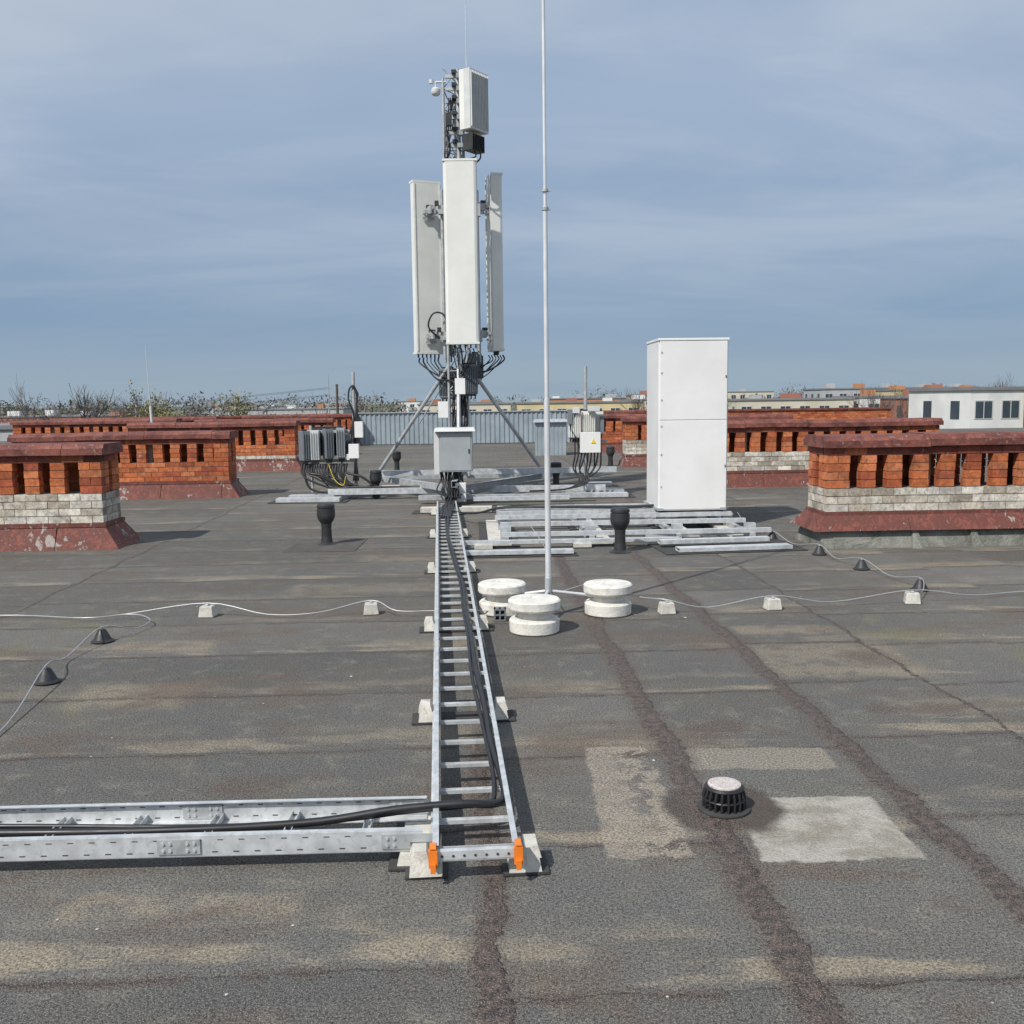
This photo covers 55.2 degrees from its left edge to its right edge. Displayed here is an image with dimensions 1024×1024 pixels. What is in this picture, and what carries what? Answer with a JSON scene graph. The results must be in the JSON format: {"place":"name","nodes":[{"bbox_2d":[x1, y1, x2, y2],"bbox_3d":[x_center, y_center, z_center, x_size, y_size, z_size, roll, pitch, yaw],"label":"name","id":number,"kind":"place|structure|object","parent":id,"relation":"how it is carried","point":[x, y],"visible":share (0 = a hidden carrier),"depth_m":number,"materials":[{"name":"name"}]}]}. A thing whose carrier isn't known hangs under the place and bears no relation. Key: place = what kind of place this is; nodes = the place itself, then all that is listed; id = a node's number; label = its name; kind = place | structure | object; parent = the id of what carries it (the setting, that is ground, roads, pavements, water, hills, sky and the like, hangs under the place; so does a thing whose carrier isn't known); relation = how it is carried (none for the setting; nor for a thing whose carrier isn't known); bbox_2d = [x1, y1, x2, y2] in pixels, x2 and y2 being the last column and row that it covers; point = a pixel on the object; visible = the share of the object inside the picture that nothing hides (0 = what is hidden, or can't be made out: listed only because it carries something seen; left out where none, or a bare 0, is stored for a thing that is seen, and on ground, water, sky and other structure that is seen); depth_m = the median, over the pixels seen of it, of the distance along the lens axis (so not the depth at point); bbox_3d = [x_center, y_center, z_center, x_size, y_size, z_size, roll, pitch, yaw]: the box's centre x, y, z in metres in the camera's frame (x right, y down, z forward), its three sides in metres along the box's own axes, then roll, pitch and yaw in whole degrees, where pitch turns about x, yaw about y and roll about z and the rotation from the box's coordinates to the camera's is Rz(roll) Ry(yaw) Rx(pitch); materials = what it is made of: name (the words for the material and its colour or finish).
{"place":"outdoors","nodes":[
{"label":"outdoors","id":0,"kind":"place"},
{"bbox_2d":[0,423,12,440],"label":"apartment building","id":1,"kind":"structure","parent":0,"point":[6,429],"depth_m":61.78,"materials":[{"name":"white concrete"}]},
{"bbox_2d":[0,402,516,415],"bbox_3d":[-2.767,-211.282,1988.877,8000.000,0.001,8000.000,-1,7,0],"label":"ground","id":2,"kind":"structure","parent":0,"point":[375,405],"depth_m":2795.61,"materials":[{"name":"green plant"}]},
{"bbox_2d":[0,406,32,422],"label":"bare tree","id":3,"kind":"object","parent":2,"relation":"on","point":[11,415],"visible":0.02,"depth_m":77.37,"materials":[{"name":"brown plant"}]},
{"bbox_2d":[0,410,139,422],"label":"apartment building","id":4,"kind":"structure","parent":2,"relation":"on","point":[52,411],"depth_m":169.17,"materials":[{"name":"beige concrete"}]},
{"bbox_2d":[8,374,161,420],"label":"bare tree","id":5,"kind":"object","parent":2,"relation":"on","point":[138,407],"visible":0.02,"depth_m":69.34,"materials":[{"name":"brown plant"}]},
{"bbox_2d":[24,383,165,420],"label":"bare tree","id":6,"kind":"object","parent":2,"relation":"on","point":[80,408],"visible":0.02,"depth_m":71.85,"materials":[{"name":"brown plant"}]},
{"bbox_2d":[83,391,172,416],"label":"bare tree","id":7,"kind":"object","parent":2,"relation":"on","point":[131,406],"visible":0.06,"depth_m":92.45,"materials":[{"name":"brown plant"}]},
{"bbox_2d":[120,380,185,416],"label":"willow tree","id":8,"kind":"object","parent":2,"relation":"on","point":[159,414],"visible":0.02,"depth_m":73.51,"materials":[{"name":"green plant"}]},
{"bbox_2d":[6,384,343,421],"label":"utility pole","id":9,"kind":"object","parent":2,"relation":"on","point":[337,402],"visible":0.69,"depth_m":70.86,"materials":[{"name":"grey metal"}]},
{"bbox_2d":[214,389,252,415],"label":"bare tree","id":10,"kind":"object","parent":2,"relation":"on","point":[236,410],"visible":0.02,"depth_m":77.35,"materials":[{"name":"green plant"}]},
{"bbox_2d":[206,403,346,415],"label":"apartment building","id":11,"kind":"structure","parent":2,"relation":"on","point":[299,406],"depth_m":417.51,"materials":[{"name":"beige concrete"}]},
{"bbox_2d":[214,404,351,415],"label":"apartment building","id":12,"kind":"structure","parent":2,"relation":"on","point":[287,408],"depth_m":198.92,"materials":[{"name":"beige concrete"}]},
{"bbox_2d":[310,398,329,413],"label":"bare tree","id":13,"kind":"object","parent":2,"relation":"on","point":[321,407],"depth_m":85.58,"materials":[{"name":"brown plant"}]},
{"bbox_2d":[347,393,389,412],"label":"bare tree","id":14,"kind":"object","parent":2,"relation":"on","point":[373,406],"depth_m":84.27,"materials":[{"name":"brown plant"}]},
{"bbox_2d":[0,383,999,415],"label":"distant trees","id":15,"kind":"object","parent":2,"relation":"on","point":[196,408],"visible":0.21,"depth_m":298.19,"materials":[{"name":"green plant"}]},
{"bbox_2d":[0,428,1023,1023],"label":"flat roof","id":16,"kind":"structure","parent":2,"relation":"on","point":[866,752],"depth_m":4.45,"materials":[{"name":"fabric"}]},
{"bbox_2d":[34,665,60,685],"bbox_3d":[-2.788,0.969,5.864,0.156,0.105,0.156,-1,7,0],"label":"conductor cone holder","id":17,"kind":"object","parent":16,"relation":"on","point":[47,676],"visible":0.9,"depth_m":5.83,"materials":[{"name":"plastic"}]},
{"bbox_2d":[0,442,141,551],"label":"brick ventilation block","id":18,"kind":"structure","parent":16,"relation":"on","point":[61,496],"depth_m":11.28,"materials":[{"name":"red brick"}]},
{"bbox_2d":[10,418,182,433],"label":"brick ventilation block","id":19,"kind":"structure","parent":16,"relation":"on","point":[60,426],"depth_m":29.95,"materials":[{"name":"red brick"}]},
{"bbox_2d":[91,627,114,643],"bbox_3d":[-2.869,0.856,6.858,0.156,0.105,0.156,-1,7,0],"label":"conductor cone holder","id":20,"kind":"object","parent":16,"relation":"on","point":[102,636],"visible":1,"depth_m":6.82,"materials":[{"name":"plastic"}]},
{"bbox_2d":[7,430,249,499],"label":"brick ventilation block","id":21,"kind":"structure","parent":16,"relation":"on","point":[197,464],"depth_m":17.21,"materials":[{"name":"red brick"}]},
{"bbox_2d":[50,417,220,421],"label":"brick ventilation block","id":22,"kind":"structure","parent":16,"relation":"on","point":[188,419],"depth_m":36.38,"materials":[{"name":"red brick"}]},
{"bbox_2d":[145,347,152,421],"bbox_3d":[-8.970,-2.574,24.352,0.140,3.101,0.070,-1,7,0],"label":"roof aerial","id":23,"kind":"object","parent":16,"relation":"on","point":[151,414],"visible":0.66,"depth_m":24.32,"materials":[{"name":"grey metal"}]},
{"bbox_2d":[198,604,217,617],"bbox_3d":[-2.370,0.763,7.633,0.118,0.100,0.109,0,7,4],"label":"conductor block holder","id":24,"kind":"object","parent":16,"relation":"on","point":[207,611],"visible":1,"depth_m":7.59,"materials":[{"name":"concrete"}]},
{"bbox_2d":[126,420,305,471],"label":"brick ventilation block","id":25,"kind":"structure","parent":16,"relation":"on","point":[261,453],"depth_m":23.77,"materials":[{"name":"red brick"}]},
{"bbox_2d":[0,796,432,870],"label":"perforated cable tray","id":26,"kind":"object","parent":16,"relation":"on","point":[403,835],"visible":0.88,"depth_m":3.49,"materials":[{"name":"metal"}]},
{"bbox_2d":[0,472,505,836],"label":"black power cable","id":27,"kind":"object","parent":26,"relation":"in","point":[18,830],"visible":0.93,"depth_m":3.66,"materials":[{"name":"rubber"}]},
{"bbox_2d":[89,416,347,426],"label":"brick parapet wall","id":28,"kind":"structure","parent":16,"relation":"on","point":[230,417],"depth_m":43.71,"materials":[{"name":"red brick"}]},
{"bbox_2d":[194,418,335,444],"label":"brick ventilation block","id":29,"kind":"structure","parent":16,"relation":"on","point":[312,422],"depth_m":30.00,"materials":[{"name":"red brick"}]},
{"bbox_2d":[241,413,361,445],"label":"brick ventilation block","id":30,"kind":"structure","parent":16,"relation":"on","point":[341,419],"depth_m":36.31,"materials":[{"name":"red brick"}]},
{"bbox_2d":[283,538,367,551],"bbox_3d":[-2.145,0.382,11.364,0.800,0.005,1.000,-1,7,0],"label":"roofing patch","id":31,"kind":"object","parent":16,"relation":"on","point":[341,545],"visible":1,"depth_m":11.26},
{"bbox_2d":[317,503,336,545],"bbox_3d":[-2.158,0.135,11.386,0.240,0.486,0.240,-1,7,0],"label":"black roof vent pipe","id":32,"kind":"object","parent":31,"relation":"on","point":[325,514],"visible":1,"depth_m":11.32,"materials":[{"name":"plastic"}]},
{"bbox_2d":[328,378,329,413],"bbox_3d":[-7.052,-3.939,37.787,0.052,2.700,0.060,-1,7,0],"label":"roof aerial","id":33,"kind":"object","parent":16,"relation":"on","point":[328,396],"visible":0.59,"depth_m":37.71,"materials":[{"name":"grey metal"}]},
{"bbox_2d":[363,601,378,614],"bbox_3d":[-1.100,0.744,7.653,0.118,0.100,0.109,-1,7,-6],"label":"conductor block holder","id":34,"kind":"object","parent":16,"relation":"on","point":[371,608],"visible":1,"depth_m":7.61,"materials":[{"name":"concrete"}]},
{"bbox_2d":[298,372,451,493],"bbox_3d":[-2.242,-1.338,16.550,2.870,2.055,0.690,1,7,15],"label":"radio unit rack","id":35,"kind":"object","parent":16,"relation":"on","point":[328,443],"visible":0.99,"depth_m":16.67,"materials":[{"name":"metal"}]},
{"bbox_2d":[369,470,381,498],"bbox_3d":[-2.326,-0.478,16.751,0.240,0.486,0.240,-1,7,0],"label":"black roof vent pipe","id":36,"kind":"object","parent":16,"relation":"on","point":[375,477],"visible":0.94,"depth_m":16.67,"materials":[{"name":"plastic"}]},
{"bbox_2d":[392,451,400,469],"bbox_3d":[-2.706,-1.191,23.010,0.240,0.486,0.240,-1,7,0],"label":"black roof vent pipe","id":37,"kind":"object","parent":16,"relation":"on","point":[396,456],"visible":0.77,"depth_m":22.95,"materials":[{"name":"plastic"}]},
{"bbox_2d":[267,0,635,517],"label":"telecom antenna mast","id":38,"kind":"object","parent":16,"relation":"on","point":[445,266],"visible":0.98,"depth_m":16.52,"materials":[{"name":"metal"}]},
{"bbox_2d":[358,410,571,444],"bbox_3d":[-1.792,-3.192,37.105,8.400,1.235,0.140,-1,7,0],"label":"corrugated metal fence","id":39,"kind":"object","parent":16,"relation":"on","point":[390,427],"visible":0.65,"depth_m":37.09,"materials":[{"name":"metal"}]},
{"bbox_2d":[405,501,549,879],"bbox_3d":[-0.557,0.550,9.106,0.532,0.138,11.672,-1,7,-4],"label":"cable ladder","id":40,"kind":"object","parent":16,"relation":"on","point":[523,855],"visible":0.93,"depth_m":4.47,"materials":[{"name":"metal"}]},
{"bbox_2d":[494,607,505,621],"bbox_3d":[-0.090,0.767,7.350,0.090,0.095,0.072,-1,7,0],"label":"hollow paving brick","id":41,"kind":"object","parent":16,"relation":"on","point":[499,614],"visible":1,"depth_m":7.32,"materials":[{"name":"grey paint"}]},
{"bbox_2d":[0,512,1023,731],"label":"lightning conductor wire","id":42,"kind":"object","parent":16,"relation":"on","point":[917,590],"visible":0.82,"depth_m":7.60,"materials":[{"name":"silver metal"}]},
{"bbox_2d":[33,581,992,1002],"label":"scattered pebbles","id":43,"kind":"object","parent":16,"relation":"on","point":[551,879],"visible":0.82,"depth_m":3.38,"materials":[{"name":"grey stone"}]},
{"bbox_2d":[533,419,567,455],"bbox_3d":[1.141,-2.240,29.237,1.020,1.060,1.000,-1,7,0],"label":"corrugated roof housing","id":44,"kind":"object","parent":16,"relation":"on","point":[557,436],"visible":0.79,"depth_m":28.84,"materials":[{"name":"metal"}]},
{"bbox_2d":[478,0,631,636],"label":"lightning rod","id":45,"kind":"object","parent":16,"relation":"on","point":[528,613],"visible":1,"depth_m":7.33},
{"bbox_2d":[550,462,561,484],"bbox_3d":[0.821,-0.690,18.241,0.240,0.486,0.240,-1,7,0],"label":"black roof vent pipe","id":46,"kind":"object","parent":16,"relation":"on","point":[556,475],"visible":0.76,"depth_m":18.19,"materials":[{"name":"plastic"}]},
{"bbox_2d":[529,366,606,491],"bbox_3d":[0.956,-1.416,16.627,1.351,2.100,0.584,-1,7,0],"label":"radio unit rack","id":47,"kind":"object","parent":16,"relation":"on","point":[586,425],"visible":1,"depth_m":16.57,"materials":[{"name":"metal"}]},
{"bbox_2d":[460,536,679,557],"bbox_3d":[0.650,0.380,10.666,2.461,0.091,0.807,-1,7,0],"label":"support base rail","id":48,"kind":"object","parent":16,"relation":"on","point":[505,553],"visible":0.78,"depth_m":10.86,"materials":[{"name":"metal"}]},
{"bbox_2d":[573,410,646,443],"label":"brick ventilation block","id":49,"kind":"structure","parent":16,"relation":"on","point":[624,411],"depth_m":36.47,"materials":[{"name":"red brick"}]},
{"bbox_2d":[606,446,614,465],"bbox_3d":[2.412,-1.372,24.004,0.240,0.486,0.240,-1,7,0],"label":"black roof vent pipe","id":50,"kind":"object","parent":16,"relation":"on","point":[610,451],"visible":0.96,"depth_m":23.94,"materials":[{"name":"plastic"}]},
{"bbox_2d":[609,507,630,553],"bbox_3d":[1.163,0.188,10.542,0.240,0.486,0.240,-1,7,0],"label":"black roof vent pipe","id":51,"kind":"object","parent":16,"relation":"on","point":[619,518],"visible":1,"depth_m":10.48,"materials":[{"name":"plastic"}]},
{"bbox_2d":[478,500,771,546],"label":"steel support platform","id":52,"kind":"structure","parent":16,"relation":"on","point":[580,524],"depth_m":11.75,"materials":[{"name":"metal"}]},
{"bbox_2d":[448,503,653,513],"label":"cabinet cables","id":53,"kind":"object","parent":52,"relation":"on","point":[568,506],"visible":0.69,"depth_m":12.53,"materials":[{"name":"black rubber"}]},
{"bbox_2d":[646,338,729,511],"bbox_3d":[2.219,-1.094,12.489,0.912,2.170,0.870,-1,7,0],"label":"equipment cabinet","id":54,"kind":"object","parent":52,"relation":"on","point":[687,396],"visible":0.98,"depth_m":12.09,"materials":[{"name":"white metal"}]},
{"bbox_2d":[601,413,729,452],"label":"brick ventilation block","id":55,"kind":"structure","parent":16,"relation":"on","point":[614,438],"depth_m":30.14,"materials":[{"name":"red brick"}]},
{"bbox_2d":[657,600,675,614],"bbox_3d":[1.190,0.728,7.534,0.118,0.100,0.109,-2,7,-8],"label":"conductor block holder","id":56,"kind":"object","parent":16,"relation":"on","point":[665,607],"visible":1,"depth_m":7.49,"materials":[{"name":"concrete"}]},
{"bbox_2d":[618,414,793,466],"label":"brick ventilation block","id":57,"kind":"structure","parent":16,"relation":"on","point":[634,454],"depth_m":23.68,"materials":[{"name":"red brick"}]},
{"bbox_2d":[698,777,750,818],"bbox_3d":[0.855,1.141,3.947,0.210,0.106,0.210,-1,7,0],"label":"roof drain","id":58,"kind":"object","parent":16,"relation":"on","point":[724,797],"visible":1,"depth_m":3.90,"materials":[{"name":"black plastic"}]},
{"bbox_2d":[644,532,806,554],"bbox_3d":[2.342,0.323,10.875,1.550,0.111,0.973,-2,7,-7],"label":"support base rail","id":59,"kind":"object","parent":16,"relation":"on","point":[709,545],"visible":0.91,"depth_m":10.76,"materials":[{"name":"metal"}]},
{"bbox_2d":[621,407,892,424],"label":"brick parapet wall","id":60,"kind":"structure","parent":16,"relation":"on","point":[844,413],"depth_m":43.80,"materials":[{"name":"orange brick"}]},
{"bbox_2d":[763,596,781,610],"bbox_3d":[2.029,0.706,7.633,0.118,0.100,0.109,-2,7,-9],"label":"conductor block holder","id":61,"kind":"object","parent":16,"relation":"on","point":[771,603],"visible":1,"depth_m":7.59,"materials":[{"name":"concrete"}]},
{"bbox_2d":[768,531,778,539],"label":"conductor cone holder","id":62,"kind":"object","parent":16,"relation":"on","point":[772,535],"visible":0.87,"depth_m":11.27,"materials":[{"name":"plastic"}]},
{"bbox_2d":[811,545,826,555],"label":"conductor cone holder","id":63,"kind":"object","parent":16,"relation":"on","point":[819,550],"visible":1,"depth_m":10.18,"materials":[{"name":"plastic"}]},
{"bbox_2d":[727,417,943,487],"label":"brick ventilation block","id":64,"kind":"structure","parent":16,"relation":"on","point":[769,453],"depth_m":17.96,"materials":[{"name":"red brick"}]},
{"bbox_2d":[853,558,869,570],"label":"conductor cone holder","id":65,"kind":"object","parent":16,"relation":"on","point":[861,564],"visible":1,"depth_m":9.29,"materials":[{"name":"plastic"}]},
{"bbox_2d":[790,431,1023,548],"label":"brick ventilation block","id":66,"kind":"structure","parent":16,"relation":"on","point":[862,487],"depth_m":10.68,"materials":[{"name":"red brick"}]},
{"bbox_2d":[903,590,920,603],"bbox_3d":[3.179,0.673,7.782,0.118,0.100,0.109,1,7,11],"label":"conductor block holder","id":67,"kind":"object","parent":16,"relation":"on","point":[912,597],"visible":1,"depth_m":7.74,"materials":[{"name":"concrete"}]},
{"bbox_2d":[910,578,929,591],"bbox_3d":[3.458,0.608,8.299,0.156,0.105,0.156,-1,7,0],"label":"conductor cone holder","id":68,"kind":"object","parent":16,"relation":"on","point":[918,584],"visible":0.86,"depth_m":8.27,"materials":[{"name":"plastic"}]},
{"bbox_2d":[620,386,646,409],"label":"bare tree","id":69,"kind":"object","parent":2,"relation":"on","point":[637,407],"visible":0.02,"depth_m":119.45,"materials":[{"name":"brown plant"}]},
{"bbox_2d":[625,391,646,398],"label":"apartment building","id":70,"kind":"structure","parent":2,"relation":"on","point":[641,393],"depth_m":211.48,"materials":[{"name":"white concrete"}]},
{"bbox_2d":[728,388,773,398],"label":"apartment building","id":71,"kind":"structure","parent":2,"relation":"on","point":[740,393],"depth_m":297.95,"materials":[{"name":"white concrete"}]},
{"bbox_2d":[832,389,908,406],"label":"apartment building","id":72,"kind":"structure","parent":2,"relation":"on","point":[863,396],"depth_m":134.03,"materials":[{"name":"beige concrete"}]},
{"bbox_2d":[845,381,908,417],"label":"bare tree","id":73,"kind":"object","parent":2,"relation":"on","point":[884,404],"visible":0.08,"depth_m":110.25,"materials":[{"name":"brown plant"}]},
{"bbox_2d":[803,383,978,397],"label":"apartment building","id":74,"kind":"structure","parent":2,"relation":"on","point":[829,390],"depth_m":188.81,"materials":[{"name":"beige concrete"}]},
{"bbox_2d":[877,381,928,394],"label":"bare tree","id":75,"kind":"object","parent":2,"relation":"on","point":[901,389],"visible":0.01,"depth_m":138.79,"materials":[{"name":"brown plant"}]},
{"bbox_2d":[990,372,1016,386],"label":"bare tree","id":76,"kind":"object","parent":2,"relation":"on","point":[1005,383],"visible":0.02,"depth_m":113.53,"materials":[{"name":"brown plant"}]},
{"bbox_2d":[399,398,451,411],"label":"apartment building","id":77,"kind":"structure","parent":0,"point":[410,402],"depth_m":318.02,"materials":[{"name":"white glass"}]},
{"bbox_2d":[420,399,491,403],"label":"apartment building","id":78,"kind":"structure","parent":0,"point":[485,401],"depth_m":238.36,"materials":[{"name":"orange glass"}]},
{"bbox_2d":[417,399,510,411],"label":"apartment building","id":79,"kind":"structure","parent":0,"point":[505,406],"depth_m":169.03,"materials":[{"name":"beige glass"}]},
{"bbox_2d":[0,0,1023,408],"label":"sky","id":80,"kind":"structure","parent":0,"point":[832,191],"materials":[{"name":"blue"}]},
{"bbox_2d":[516,398,641,410],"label":"apartment building","id":81,"kind":"structure","parent":0,"point":[570,403],"depth_m":149.14,"materials":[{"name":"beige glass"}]},
{"bbox_2d":[542,394,625,401],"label":"apartment building","id":82,"kind":"structure","parent":0,"point":[558,399],"depth_m":228.54,"materials":[{"name":"glass"}]},
{"bbox_2d":[620,395,646,409],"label":"apartment building","id":83,"kind":"structure","parent":0,"point":[641,398],"depth_m":186.72,"materials":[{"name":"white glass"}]},
{"bbox_2d":[728,393,854,408],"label":"apartment building","id":84,"kind":"structure","parent":0,"point":[790,400],"depth_m":134.24,"materials":[{"name":"beige paint"}]},
{"bbox_2d":[878,396,908,417],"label":"apartment building","id":85,"kind":"structure","parent":0,"point":[898,398],"depth_m":113.85,"materials":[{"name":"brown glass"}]},
{"bbox_2d":[876,384,972,395],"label":"apartment building","id":86,"kind":"structure","parent":0,"point":[887,391],"depth_m":161.80,"materials":[{"name":"beige glass"}]},
{"bbox_2d":[907,386,1023,428],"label":"apartment building","id":87,"kind":"structure","parent":0,"point":[974,407],"depth_m":75.15,"materials":[{"name":"white paint"}]}
]}

